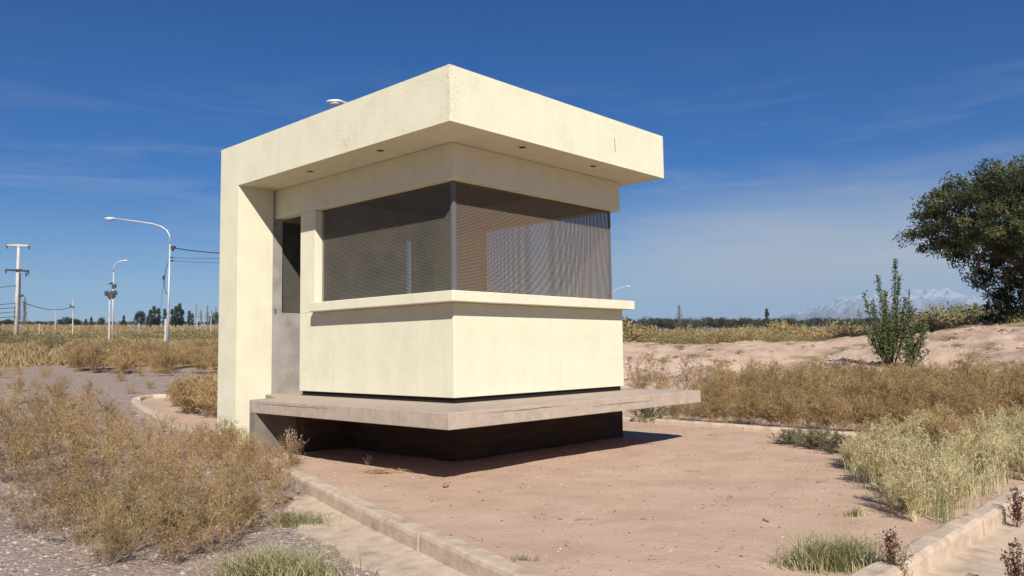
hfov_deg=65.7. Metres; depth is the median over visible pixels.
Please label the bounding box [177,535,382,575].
grass tuft
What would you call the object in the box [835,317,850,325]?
olive tree
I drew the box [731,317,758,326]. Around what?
olive tree
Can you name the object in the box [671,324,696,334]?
ochre bush
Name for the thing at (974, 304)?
scrub bush
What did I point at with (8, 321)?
round tree
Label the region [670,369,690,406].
spindly weed
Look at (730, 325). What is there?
olive tree
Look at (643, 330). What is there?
ochre bush
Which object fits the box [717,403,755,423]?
dry bush
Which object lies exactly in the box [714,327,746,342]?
ochre bush
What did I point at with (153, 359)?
ochre bush
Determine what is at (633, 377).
spindly weed
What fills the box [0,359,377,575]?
road
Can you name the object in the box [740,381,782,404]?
dry bush
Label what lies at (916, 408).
dry bush
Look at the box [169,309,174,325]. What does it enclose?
dark poplar
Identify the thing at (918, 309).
scrub bush
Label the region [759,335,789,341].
scrub bush
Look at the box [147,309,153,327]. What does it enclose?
dark poplar
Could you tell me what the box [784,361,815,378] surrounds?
dry bush
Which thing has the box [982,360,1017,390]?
dry bush
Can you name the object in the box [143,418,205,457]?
dry bush
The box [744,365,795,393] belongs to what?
dry bush
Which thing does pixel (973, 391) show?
dry bush
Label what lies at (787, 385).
dry bush
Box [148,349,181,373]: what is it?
ochre bush
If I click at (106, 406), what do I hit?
spindly weed
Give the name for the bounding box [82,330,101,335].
scrub bush
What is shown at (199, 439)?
dry bush
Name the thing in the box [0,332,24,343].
scrub bush
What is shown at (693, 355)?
plant
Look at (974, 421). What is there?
dry bush
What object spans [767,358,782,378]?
spindly weed
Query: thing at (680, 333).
ochre bush
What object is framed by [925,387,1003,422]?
dry bush
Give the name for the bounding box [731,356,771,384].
dry bush
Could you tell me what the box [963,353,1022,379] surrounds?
dry bush
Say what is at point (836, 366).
dry bush
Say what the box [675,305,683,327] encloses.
bare tree
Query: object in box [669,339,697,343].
scrub bush
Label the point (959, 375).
dry bush
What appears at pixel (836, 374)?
dry bush
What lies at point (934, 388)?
dry bush
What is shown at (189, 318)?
dark poplar
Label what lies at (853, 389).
dry bush
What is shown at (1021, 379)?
dry bush
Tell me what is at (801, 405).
dry bush
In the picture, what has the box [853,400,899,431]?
dry bush
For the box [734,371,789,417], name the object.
dry bush
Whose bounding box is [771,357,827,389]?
dry bush
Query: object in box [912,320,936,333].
ochre bush
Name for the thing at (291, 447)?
spindly weed
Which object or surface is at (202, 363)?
ochre bush
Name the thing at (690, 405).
dry bush
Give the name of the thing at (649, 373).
spindly weed
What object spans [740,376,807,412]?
dry bush
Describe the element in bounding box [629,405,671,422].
scrub bush
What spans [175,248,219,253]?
overhead wire
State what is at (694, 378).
spindly weed
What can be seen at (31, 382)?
straw tuft
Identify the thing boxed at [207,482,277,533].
dry bush
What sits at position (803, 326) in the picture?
ochre bush
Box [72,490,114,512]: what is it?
scrub bush
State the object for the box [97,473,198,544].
dry bush
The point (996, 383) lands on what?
dry bush
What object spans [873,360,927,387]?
dry bush
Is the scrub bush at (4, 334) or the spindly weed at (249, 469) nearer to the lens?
the spindly weed at (249, 469)
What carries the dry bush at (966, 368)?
on the ground at (939, 353)
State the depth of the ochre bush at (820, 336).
41.30 m
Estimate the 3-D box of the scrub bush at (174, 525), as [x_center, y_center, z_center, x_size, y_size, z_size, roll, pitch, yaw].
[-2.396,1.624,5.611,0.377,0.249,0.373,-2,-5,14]
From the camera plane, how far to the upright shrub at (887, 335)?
20.67 m
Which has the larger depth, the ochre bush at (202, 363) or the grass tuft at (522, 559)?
the ochre bush at (202, 363)
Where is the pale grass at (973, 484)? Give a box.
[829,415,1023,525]
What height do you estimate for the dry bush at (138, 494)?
0.474 m
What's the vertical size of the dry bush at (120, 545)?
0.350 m
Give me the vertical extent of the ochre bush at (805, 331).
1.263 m
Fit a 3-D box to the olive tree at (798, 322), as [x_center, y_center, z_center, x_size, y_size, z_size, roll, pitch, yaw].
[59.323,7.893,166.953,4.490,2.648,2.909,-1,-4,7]
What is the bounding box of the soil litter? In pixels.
[283,423,1020,570]
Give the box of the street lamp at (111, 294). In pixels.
[104,260,127,338]
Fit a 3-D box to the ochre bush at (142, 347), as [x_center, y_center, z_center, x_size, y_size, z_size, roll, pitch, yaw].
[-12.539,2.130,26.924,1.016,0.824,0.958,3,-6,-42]
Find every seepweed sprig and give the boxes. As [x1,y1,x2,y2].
[284,426,305,462]
[362,454,371,464]
[877,526,913,575]
[999,538,1023,575]
[1005,486,1023,526]
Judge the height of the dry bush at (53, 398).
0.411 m
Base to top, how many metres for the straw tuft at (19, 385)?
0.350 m
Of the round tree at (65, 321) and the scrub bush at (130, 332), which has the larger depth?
the round tree at (65, 321)
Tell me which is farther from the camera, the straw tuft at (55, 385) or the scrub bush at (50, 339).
the scrub bush at (50, 339)
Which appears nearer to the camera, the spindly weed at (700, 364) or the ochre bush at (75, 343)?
the spindly weed at (700, 364)
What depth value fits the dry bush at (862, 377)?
15.42 m
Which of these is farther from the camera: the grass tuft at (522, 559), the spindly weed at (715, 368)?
the spindly weed at (715, 368)
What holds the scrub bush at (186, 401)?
on the traffic island soil
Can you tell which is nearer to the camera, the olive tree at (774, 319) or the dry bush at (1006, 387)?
the dry bush at (1006, 387)
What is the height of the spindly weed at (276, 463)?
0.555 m
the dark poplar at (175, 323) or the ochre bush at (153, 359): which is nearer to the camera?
the ochre bush at (153, 359)
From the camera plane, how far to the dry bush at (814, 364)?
16.98 m
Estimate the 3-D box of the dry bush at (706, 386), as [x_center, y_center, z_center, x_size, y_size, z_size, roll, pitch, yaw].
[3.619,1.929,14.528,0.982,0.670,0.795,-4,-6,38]
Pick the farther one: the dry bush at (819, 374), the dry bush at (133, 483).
the dry bush at (819, 374)
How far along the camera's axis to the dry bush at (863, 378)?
14.21 m
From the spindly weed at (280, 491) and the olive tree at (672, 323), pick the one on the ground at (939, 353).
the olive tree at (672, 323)
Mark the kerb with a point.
(938, 546)
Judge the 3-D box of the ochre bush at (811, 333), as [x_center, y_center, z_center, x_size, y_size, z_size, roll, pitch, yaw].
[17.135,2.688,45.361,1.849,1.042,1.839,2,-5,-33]
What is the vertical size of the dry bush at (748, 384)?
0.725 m
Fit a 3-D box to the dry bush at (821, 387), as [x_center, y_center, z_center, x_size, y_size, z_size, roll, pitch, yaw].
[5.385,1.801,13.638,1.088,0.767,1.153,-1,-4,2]
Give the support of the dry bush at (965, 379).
on the ground at (939, 353)
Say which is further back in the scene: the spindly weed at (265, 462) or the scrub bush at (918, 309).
the scrub bush at (918, 309)
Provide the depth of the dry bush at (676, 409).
13.19 m
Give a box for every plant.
[651,357,668,361]
[686,354,711,357]
[707,359,730,363]
[961,350,982,355]
[970,354,993,358]
[985,341,1006,346]
[991,360,1017,364]
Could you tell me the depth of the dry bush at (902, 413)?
10.57 m
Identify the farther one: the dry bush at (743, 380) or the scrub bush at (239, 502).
the dry bush at (743, 380)
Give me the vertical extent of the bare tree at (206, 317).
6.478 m
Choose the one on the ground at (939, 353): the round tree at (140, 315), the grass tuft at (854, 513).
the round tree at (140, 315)
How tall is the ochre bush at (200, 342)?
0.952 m
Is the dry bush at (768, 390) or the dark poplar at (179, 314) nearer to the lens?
the dry bush at (768, 390)
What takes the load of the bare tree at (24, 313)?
on the ground at (939, 353)
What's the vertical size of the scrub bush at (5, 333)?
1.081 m
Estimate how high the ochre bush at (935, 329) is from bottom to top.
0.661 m
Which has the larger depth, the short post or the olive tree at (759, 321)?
the olive tree at (759, 321)
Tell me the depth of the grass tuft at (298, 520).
5.89 m
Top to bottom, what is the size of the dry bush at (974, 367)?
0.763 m
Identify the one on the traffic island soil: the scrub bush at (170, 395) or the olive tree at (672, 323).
the scrub bush at (170, 395)
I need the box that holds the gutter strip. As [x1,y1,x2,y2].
[283,495,1023,575]
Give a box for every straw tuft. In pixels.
[0,364,15,377]
[8,378,26,391]
[12,364,25,371]
[29,375,45,388]
[37,369,49,377]
[39,366,52,374]
[42,377,70,394]
[110,368,127,380]
[124,382,139,393]
[129,364,149,375]
[144,380,155,388]
[148,363,162,376]
[163,363,180,374]
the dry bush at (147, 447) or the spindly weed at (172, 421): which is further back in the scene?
the spindly weed at (172, 421)
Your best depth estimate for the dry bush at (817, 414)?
11.40 m
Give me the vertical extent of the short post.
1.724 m
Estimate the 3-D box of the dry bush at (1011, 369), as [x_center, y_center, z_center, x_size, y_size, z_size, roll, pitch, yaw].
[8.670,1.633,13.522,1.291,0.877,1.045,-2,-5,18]
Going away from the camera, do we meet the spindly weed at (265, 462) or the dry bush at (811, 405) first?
the spindly weed at (265, 462)
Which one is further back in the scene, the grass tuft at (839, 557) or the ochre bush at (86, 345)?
the ochre bush at (86, 345)
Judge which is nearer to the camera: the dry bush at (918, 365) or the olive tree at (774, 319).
the dry bush at (918, 365)
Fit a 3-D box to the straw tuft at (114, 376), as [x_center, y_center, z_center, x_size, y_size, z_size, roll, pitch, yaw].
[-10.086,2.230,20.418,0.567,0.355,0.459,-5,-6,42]
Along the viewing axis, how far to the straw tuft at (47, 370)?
21.52 m
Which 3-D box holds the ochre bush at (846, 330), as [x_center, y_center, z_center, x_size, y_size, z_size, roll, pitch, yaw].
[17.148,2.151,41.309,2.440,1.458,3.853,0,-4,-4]
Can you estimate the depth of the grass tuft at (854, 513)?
5.59 m
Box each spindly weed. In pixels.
[0,408,39,460]
[10,370,27,404]
[23,386,52,424]
[46,373,71,400]
[50,383,101,452]
[80,376,103,406]
[83,388,119,443]
[144,408,182,467]
[209,463,261,532]
[220,462,271,513]
[233,450,262,499]
[248,438,267,476]
[250,435,293,494]
[253,459,297,527]
[254,441,280,491]
[256,440,293,511]
[269,438,301,469]
[276,435,303,466]
[623,354,647,387]
[629,366,651,388]
[635,344,665,388]
[651,372,670,407]
[654,356,675,388]
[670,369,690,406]
[672,349,697,389]
[688,360,704,406]
[689,360,713,390]
[708,359,723,377]
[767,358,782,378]
[823,356,846,374]
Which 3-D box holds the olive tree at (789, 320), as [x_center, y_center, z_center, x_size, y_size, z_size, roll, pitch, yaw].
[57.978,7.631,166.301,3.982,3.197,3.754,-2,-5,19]
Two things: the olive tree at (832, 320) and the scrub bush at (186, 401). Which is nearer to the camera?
the scrub bush at (186, 401)
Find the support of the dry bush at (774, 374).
on the ground at (939, 353)
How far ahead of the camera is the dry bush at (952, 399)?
11.95 m
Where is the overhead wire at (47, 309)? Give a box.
[23,302,72,309]
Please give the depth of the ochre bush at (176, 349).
24.00 m
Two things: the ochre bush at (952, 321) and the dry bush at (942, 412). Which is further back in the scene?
the ochre bush at (952, 321)
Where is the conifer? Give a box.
[121,315,126,325]
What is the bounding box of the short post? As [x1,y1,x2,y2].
[164,319,166,341]
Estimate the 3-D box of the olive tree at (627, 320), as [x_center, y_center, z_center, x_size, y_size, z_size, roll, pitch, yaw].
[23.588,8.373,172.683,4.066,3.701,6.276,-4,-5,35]
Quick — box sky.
[0,0,1023,330]
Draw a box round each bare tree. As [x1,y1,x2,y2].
[21,297,27,329]
[205,305,208,325]
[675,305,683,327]
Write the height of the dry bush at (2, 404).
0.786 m
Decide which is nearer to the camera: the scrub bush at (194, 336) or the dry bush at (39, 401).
the dry bush at (39, 401)
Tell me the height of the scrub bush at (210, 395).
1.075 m
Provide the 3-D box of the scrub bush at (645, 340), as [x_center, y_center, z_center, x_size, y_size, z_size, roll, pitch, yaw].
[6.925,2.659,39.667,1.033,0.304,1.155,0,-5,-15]
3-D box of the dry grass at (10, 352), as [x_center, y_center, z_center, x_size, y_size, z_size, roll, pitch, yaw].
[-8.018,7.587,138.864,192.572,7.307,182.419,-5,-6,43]
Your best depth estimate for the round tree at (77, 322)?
205.65 m
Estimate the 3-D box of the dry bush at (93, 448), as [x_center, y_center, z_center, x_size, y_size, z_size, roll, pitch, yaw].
[-3.818,1.470,7.187,1.327,0.833,1.075,-3,-5,25]
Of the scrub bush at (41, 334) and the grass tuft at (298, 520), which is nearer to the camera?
the grass tuft at (298, 520)
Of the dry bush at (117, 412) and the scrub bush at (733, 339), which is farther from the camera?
the scrub bush at (733, 339)
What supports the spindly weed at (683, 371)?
on the ground at (939, 353)
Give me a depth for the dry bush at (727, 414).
12.61 m
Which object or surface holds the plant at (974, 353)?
on the ground at (939, 353)
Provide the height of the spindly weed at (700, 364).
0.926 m
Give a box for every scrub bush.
[0,328,12,341]
[0,328,35,340]
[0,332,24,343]
[1,337,37,343]
[19,331,60,337]
[38,335,67,348]
[67,332,111,339]
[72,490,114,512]
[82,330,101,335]
[113,501,154,527]
[118,330,152,335]
[125,331,149,338]
[143,503,199,534]
[159,331,198,339]
[164,369,217,413]
[165,382,182,406]
[176,382,214,409]
[178,328,214,340]
[180,330,215,338]
[182,360,217,417]
[187,489,230,524]
[219,489,261,514]
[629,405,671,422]
[640,338,660,342]
[644,336,670,343]
[659,332,697,343]
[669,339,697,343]
[684,334,716,343]
[686,338,711,343]
[727,336,744,342]
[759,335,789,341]
[762,331,802,341]
[764,330,796,341]
[767,428,805,444]
[781,427,828,446]
[794,428,847,450]
[796,336,818,341]
[814,432,861,453]
[851,330,874,336]
[860,307,960,333]
[892,304,949,331]
[898,301,968,330]
[917,306,985,319]
[927,300,1002,320]
[946,306,1023,322]
[955,301,1023,321]
[969,308,1023,322]
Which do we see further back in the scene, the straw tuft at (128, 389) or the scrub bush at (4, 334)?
the scrub bush at (4, 334)
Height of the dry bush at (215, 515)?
0.496 m
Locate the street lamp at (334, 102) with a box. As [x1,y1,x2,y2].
[326,99,347,105]
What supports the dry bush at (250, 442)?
on the road
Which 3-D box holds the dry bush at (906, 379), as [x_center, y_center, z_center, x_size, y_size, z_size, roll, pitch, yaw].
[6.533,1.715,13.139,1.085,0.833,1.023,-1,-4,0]
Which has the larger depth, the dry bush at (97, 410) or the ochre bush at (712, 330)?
the ochre bush at (712, 330)
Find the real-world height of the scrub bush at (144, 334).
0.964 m
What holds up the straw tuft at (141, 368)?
on the road
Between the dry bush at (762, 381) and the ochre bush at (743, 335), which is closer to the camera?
the dry bush at (762, 381)
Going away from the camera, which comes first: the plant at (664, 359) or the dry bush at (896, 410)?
the dry bush at (896, 410)
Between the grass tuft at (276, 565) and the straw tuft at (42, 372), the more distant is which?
the straw tuft at (42, 372)
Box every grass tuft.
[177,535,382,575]
[242,508,340,528]
[506,551,551,561]
[750,523,927,575]
[763,548,812,567]
[837,504,873,516]
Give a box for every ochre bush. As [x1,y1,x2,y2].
[31,337,58,343]
[54,340,77,367]
[61,335,92,351]
[62,344,90,371]
[68,344,87,369]
[72,338,110,370]
[72,341,95,350]
[73,343,108,372]
[94,348,117,369]
[101,348,134,371]
[104,342,136,373]
[107,338,130,351]
[109,350,137,371]
[116,336,132,341]
[124,340,152,366]
[128,342,154,359]
[136,348,172,372]
[139,339,160,357]
[147,341,179,368]
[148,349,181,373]
[154,341,185,369]
[155,341,177,365]
[175,343,195,367]
[176,338,196,348]
[181,341,206,366]
[186,350,216,373]
[187,346,217,364]
[189,336,210,348]
[189,340,208,356]
[203,343,217,369]
[207,338,217,364]
[622,318,657,341]
[622,322,659,340]
[624,321,658,341]
[639,326,665,337]
[641,327,672,341]
[662,329,692,343]
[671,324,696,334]
[673,328,706,339]
[695,327,733,341]
[695,330,735,343]
[698,329,726,343]
[709,328,772,339]
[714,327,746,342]
[730,330,756,340]
[731,322,762,336]
[733,329,764,340]
[737,325,766,336]
[752,321,789,336]
[758,327,810,341]
[763,319,799,335]
[776,320,847,340]
[786,324,825,337]
[790,324,818,336]
[801,327,828,339]
[823,315,876,338]
[824,324,850,337]
[912,313,940,331]
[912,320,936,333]
[914,326,952,332]
[915,319,961,331]
[917,310,985,330]
[920,315,948,331]
[938,307,1012,327]
[942,313,974,326]
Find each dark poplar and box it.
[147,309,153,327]
[151,306,157,325]
[156,307,161,325]
[162,308,166,325]
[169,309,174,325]
[173,306,178,326]
[176,303,182,325]
[180,309,184,325]
[187,311,191,325]
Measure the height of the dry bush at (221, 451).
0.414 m
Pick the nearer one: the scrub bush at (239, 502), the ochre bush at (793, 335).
the scrub bush at (239, 502)
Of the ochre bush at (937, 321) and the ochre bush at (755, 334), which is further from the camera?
the ochre bush at (755, 334)
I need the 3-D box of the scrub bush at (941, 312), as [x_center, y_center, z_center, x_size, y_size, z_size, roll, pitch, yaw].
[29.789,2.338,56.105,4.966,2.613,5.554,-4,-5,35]
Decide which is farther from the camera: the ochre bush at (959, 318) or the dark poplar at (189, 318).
the dark poplar at (189, 318)
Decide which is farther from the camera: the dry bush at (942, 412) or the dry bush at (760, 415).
the dry bush at (760, 415)
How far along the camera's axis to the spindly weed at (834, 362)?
17.07 m
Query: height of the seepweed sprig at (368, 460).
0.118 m
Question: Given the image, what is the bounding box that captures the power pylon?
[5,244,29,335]
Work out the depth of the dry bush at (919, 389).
12.21 m
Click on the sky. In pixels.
(799, 136)
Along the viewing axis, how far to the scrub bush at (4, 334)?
48.18 m
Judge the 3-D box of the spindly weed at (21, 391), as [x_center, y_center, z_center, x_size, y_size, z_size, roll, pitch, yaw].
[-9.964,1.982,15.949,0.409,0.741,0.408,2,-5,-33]
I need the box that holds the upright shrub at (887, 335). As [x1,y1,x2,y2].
[857,259,907,366]
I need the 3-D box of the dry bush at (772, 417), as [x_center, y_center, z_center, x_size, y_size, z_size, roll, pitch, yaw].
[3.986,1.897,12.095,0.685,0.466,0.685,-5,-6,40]
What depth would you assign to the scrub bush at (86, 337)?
58.49 m
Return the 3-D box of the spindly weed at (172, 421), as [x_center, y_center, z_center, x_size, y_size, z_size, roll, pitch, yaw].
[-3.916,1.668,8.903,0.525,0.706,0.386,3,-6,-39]
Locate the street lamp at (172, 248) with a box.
[104,217,175,342]
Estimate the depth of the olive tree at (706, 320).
172.98 m
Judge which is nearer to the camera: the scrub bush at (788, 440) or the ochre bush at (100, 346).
the scrub bush at (788, 440)
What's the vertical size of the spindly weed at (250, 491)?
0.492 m
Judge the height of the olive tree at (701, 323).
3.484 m
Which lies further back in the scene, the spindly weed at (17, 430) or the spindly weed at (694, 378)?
the spindly weed at (694, 378)
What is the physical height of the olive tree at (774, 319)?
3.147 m
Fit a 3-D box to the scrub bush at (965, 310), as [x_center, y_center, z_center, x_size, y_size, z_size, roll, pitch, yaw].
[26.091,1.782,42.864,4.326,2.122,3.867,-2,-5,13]
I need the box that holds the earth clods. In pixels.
[622,322,1023,416]
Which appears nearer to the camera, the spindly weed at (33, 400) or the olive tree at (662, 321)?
the spindly weed at (33, 400)
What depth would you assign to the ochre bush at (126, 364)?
22.89 m
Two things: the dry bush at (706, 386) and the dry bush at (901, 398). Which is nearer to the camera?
the dry bush at (901, 398)
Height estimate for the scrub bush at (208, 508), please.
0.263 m
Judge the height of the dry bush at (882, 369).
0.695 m
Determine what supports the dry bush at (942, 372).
on the ground at (939, 353)
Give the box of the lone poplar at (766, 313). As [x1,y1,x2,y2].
[764,308,769,327]
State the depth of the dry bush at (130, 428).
10.37 m
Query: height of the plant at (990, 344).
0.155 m
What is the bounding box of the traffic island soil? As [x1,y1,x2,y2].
[139,392,1023,575]
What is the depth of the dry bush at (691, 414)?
13.21 m
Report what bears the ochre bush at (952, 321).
on the ground at (939, 353)
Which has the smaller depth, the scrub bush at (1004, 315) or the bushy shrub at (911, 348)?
the bushy shrub at (911, 348)
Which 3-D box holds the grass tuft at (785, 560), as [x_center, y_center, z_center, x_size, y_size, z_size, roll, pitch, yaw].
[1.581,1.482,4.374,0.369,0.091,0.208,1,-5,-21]
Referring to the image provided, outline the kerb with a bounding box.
[131,389,1023,575]
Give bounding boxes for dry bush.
[0,378,51,426]
[0,397,69,457]
[0,401,88,482]
[0,405,17,443]
[0,416,128,507]
[0,459,104,533]
[3,384,84,432]
[7,407,157,494]
[13,458,149,544]
[41,384,114,434]
[42,390,68,408]
[43,391,143,467]
[61,450,167,524]
[69,509,146,566]
[76,479,176,554]
[94,413,194,482]
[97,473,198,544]
[100,401,132,426]
[102,412,157,450]
[110,434,212,499]
[130,447,236,529]
[135,487,238,563]
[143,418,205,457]
[152,428,246,496]
[159,476,265,552]
[179,424,216,454]
[181,421,212,443]
[188,423,235,460]
[199,421,240,451]
[201,415,247,458]
[201,433,243,466]
[202,470,258,510]
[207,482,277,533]
[213,446,267,481]
[216,427,253,462]
[222,428,267,467]
[662,404,687,418]
[677,403,695,419]
[683,395,707,420]
[687,377,729,406]
[690,372,745,394]
[693,391,732,422]
[694,390,742,422]
[696,369,748,404]
[697,369,777,413]
[700,382,735,417]
[701,368,741,390]
[706,358,742,388]
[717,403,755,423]
[722,382,770,424]
[724,373,770,403]
[728,388,789,425]
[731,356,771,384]
[734,366,763,401]
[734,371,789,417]
[738,371,782,397]
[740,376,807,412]
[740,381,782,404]
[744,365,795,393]
[752,400,780,426]
[753,359,785,382]
[757,386,811,427]
[761,375,817,401]
[765,390,823,428]
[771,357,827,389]
[771,374,815,414]
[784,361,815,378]
[784,373,814,408]
[784,384,845,428]
[785,360,848,393]
[795,358,850,402]
[798,357,830,375]
[798,372,855,408]
[801,391,847,429]
[805,363,852,391]
[809,389,867,430]
[814,388,878,431]
[825,385,869,417]
[827,358,870,375]
[830,360,864,401]
[833,373,867,409]
[837,366,886,388]
[838,380,882,412]
[841,400,882,430]
[846,359,888,408]
[847,354,884,386]
[853,363,911,416]
[853,364,920,396]
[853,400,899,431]
[854,363,902,382]
[858,399,912,429]
[865,386,930,432]
[868,364,896,374]
[868,375,903,407]
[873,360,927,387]
[875,367,938,400]
[875,367,961,414]
[877,385,927,412]
[882,396,939,422]
[886,363,937,382]
[887,359,923,376]
[900,360,932,372]
[902,368,942,390]
[903,401,986,448]
[910,373,960,413]
[916,360,962,381]
[917,401,965,429]
[920,372,993,409]
[924,382,991,414]
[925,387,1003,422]
[927,358,963,391]
[937,365,991,389]
[943,372,986,395]
[947,385,1005,416]
[948,348,982,378]
[952,358,1005,380]
[956,397,1022,432]
[958,415,990,429]
[959,381,1019,416]
[960,358,1005,395]
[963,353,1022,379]
[965,370,1023,416]
[978,368,1023,416]
[978,372,1014,404]
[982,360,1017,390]
[991,360,1023,392]
[995,384,1023,414]
[997,363,1023,403]
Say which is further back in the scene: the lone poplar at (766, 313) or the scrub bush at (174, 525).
the lone poplar at (766, 313)
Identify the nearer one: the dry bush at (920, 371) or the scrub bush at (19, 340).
the dry bush at (920, 371)
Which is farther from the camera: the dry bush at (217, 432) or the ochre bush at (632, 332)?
the ochre bush at (632, 332)
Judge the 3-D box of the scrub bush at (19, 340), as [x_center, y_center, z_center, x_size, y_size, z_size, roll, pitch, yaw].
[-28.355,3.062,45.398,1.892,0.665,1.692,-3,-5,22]
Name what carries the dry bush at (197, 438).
on the road
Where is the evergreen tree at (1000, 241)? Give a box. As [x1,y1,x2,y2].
[892,154,1023,323]
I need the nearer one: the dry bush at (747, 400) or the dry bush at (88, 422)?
the dry bush at (88, 422)
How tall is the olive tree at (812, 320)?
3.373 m
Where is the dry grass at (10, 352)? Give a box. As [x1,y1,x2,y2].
[0,324,877,366]
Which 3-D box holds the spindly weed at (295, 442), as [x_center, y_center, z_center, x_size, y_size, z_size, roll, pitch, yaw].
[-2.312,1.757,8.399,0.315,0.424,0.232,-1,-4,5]
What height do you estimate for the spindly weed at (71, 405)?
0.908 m
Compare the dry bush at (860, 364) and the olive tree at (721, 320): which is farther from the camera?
the olive tree at (721, 320)
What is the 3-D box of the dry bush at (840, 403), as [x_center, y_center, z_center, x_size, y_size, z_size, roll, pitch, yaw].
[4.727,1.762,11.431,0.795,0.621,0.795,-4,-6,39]
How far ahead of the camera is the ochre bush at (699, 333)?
46.34 m
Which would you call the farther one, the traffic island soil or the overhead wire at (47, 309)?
the overhead wire at (47, 309)
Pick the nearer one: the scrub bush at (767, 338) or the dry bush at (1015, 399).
the dry bush at (1015, 399)
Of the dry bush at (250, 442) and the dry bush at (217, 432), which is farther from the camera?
the dry bush at (217, 432)
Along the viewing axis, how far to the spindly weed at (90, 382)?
14.94 m
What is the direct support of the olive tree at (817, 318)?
on the ground at (939, 353)
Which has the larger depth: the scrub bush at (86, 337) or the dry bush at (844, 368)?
the scrub bush at (86, 337)
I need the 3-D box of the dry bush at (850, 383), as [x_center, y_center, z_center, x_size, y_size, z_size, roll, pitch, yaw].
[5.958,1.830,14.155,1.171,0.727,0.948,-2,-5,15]
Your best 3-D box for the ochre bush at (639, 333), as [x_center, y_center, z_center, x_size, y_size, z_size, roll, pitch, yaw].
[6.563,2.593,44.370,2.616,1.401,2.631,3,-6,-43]
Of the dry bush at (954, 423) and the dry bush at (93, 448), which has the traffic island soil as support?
the dry bush at (954, 423)
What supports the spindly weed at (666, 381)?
on the ground at (939, 353)
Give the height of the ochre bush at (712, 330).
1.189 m
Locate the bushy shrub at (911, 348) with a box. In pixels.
[893,289,929,366]
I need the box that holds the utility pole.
[70,298,74,332]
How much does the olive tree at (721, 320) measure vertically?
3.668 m
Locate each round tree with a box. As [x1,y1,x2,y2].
[4,319,12,324]
[56,317,75,324]
[69,319,81,325]
[97,317,105,324]
[134,310,146,324]
[208,311,218,325]
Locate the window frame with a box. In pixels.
[323,182,607,212]
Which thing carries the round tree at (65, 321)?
on the ground at (939, 353)
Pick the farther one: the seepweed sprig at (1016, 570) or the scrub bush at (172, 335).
the scrub bush at (172, 335)
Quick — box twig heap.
[351,465,413,474]
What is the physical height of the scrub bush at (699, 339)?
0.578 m
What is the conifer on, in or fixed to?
on the ground at (939, 353)
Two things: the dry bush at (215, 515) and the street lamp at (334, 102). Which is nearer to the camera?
the dry bush at (215, 515)
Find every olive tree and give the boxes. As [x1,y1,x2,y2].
[622,318,632,328]
[629,317,646,329]
[638,316,661,328]
[652,318,669,330]
[659,318,674,329]
[674,318,700,328]
[682,318,702,328]
[696,316,713,328]
[708,321,722,330]
[709,317,733,327]
[723,319,736,328]
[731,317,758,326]
[732,320,753,328]
[736,318,751,327]
[755,319,774,327]
[764,318,782,326]
[779,317,794,325]
[788,319,804,326]
[802,318,815,327]
[813,317,831,325]
[813,318,826,326]
[820,318,835,326]
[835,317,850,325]
[850,317,864,327]
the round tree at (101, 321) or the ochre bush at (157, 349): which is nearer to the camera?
the ochre bush at (157, 349)
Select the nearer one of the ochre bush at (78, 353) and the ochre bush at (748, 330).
the ochre bush at (78, 353)
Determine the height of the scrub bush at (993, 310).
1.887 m
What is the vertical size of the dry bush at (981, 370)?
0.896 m
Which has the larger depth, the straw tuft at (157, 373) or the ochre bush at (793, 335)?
the ochre bush at (793, 335)
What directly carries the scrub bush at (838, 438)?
on the traffic island soil
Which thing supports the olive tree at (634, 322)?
on the ground at (939, 353)
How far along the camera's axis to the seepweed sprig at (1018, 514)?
5.39 m
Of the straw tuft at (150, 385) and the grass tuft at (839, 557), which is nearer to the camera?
the grass tuft at (839, 557)
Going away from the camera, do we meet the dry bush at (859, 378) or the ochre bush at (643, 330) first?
the dry bush at (859, 378)
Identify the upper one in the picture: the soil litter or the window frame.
the window frame
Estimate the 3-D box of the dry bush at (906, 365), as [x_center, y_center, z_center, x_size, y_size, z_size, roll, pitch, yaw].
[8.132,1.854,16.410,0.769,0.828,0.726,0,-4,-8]
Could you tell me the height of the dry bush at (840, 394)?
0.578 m
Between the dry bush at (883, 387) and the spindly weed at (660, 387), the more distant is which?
the spindly weed at (660, 387)
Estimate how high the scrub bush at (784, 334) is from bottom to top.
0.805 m
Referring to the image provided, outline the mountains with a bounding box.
[688,287,1021,330]
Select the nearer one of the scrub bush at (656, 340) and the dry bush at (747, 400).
the dry bush at (747, 400)
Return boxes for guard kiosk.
[217,64,700,461]
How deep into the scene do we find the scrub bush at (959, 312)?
44.81 m
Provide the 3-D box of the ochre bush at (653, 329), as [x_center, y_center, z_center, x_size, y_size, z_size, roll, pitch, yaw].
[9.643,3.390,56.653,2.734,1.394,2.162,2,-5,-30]
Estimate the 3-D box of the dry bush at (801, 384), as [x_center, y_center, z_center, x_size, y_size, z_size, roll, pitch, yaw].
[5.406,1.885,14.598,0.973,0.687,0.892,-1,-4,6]
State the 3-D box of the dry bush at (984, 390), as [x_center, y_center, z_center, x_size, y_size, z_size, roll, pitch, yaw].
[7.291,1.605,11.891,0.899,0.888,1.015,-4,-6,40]
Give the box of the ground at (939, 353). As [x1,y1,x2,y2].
[2,322,1023,499]
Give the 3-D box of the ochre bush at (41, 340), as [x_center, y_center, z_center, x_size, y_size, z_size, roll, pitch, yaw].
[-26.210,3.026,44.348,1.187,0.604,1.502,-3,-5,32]

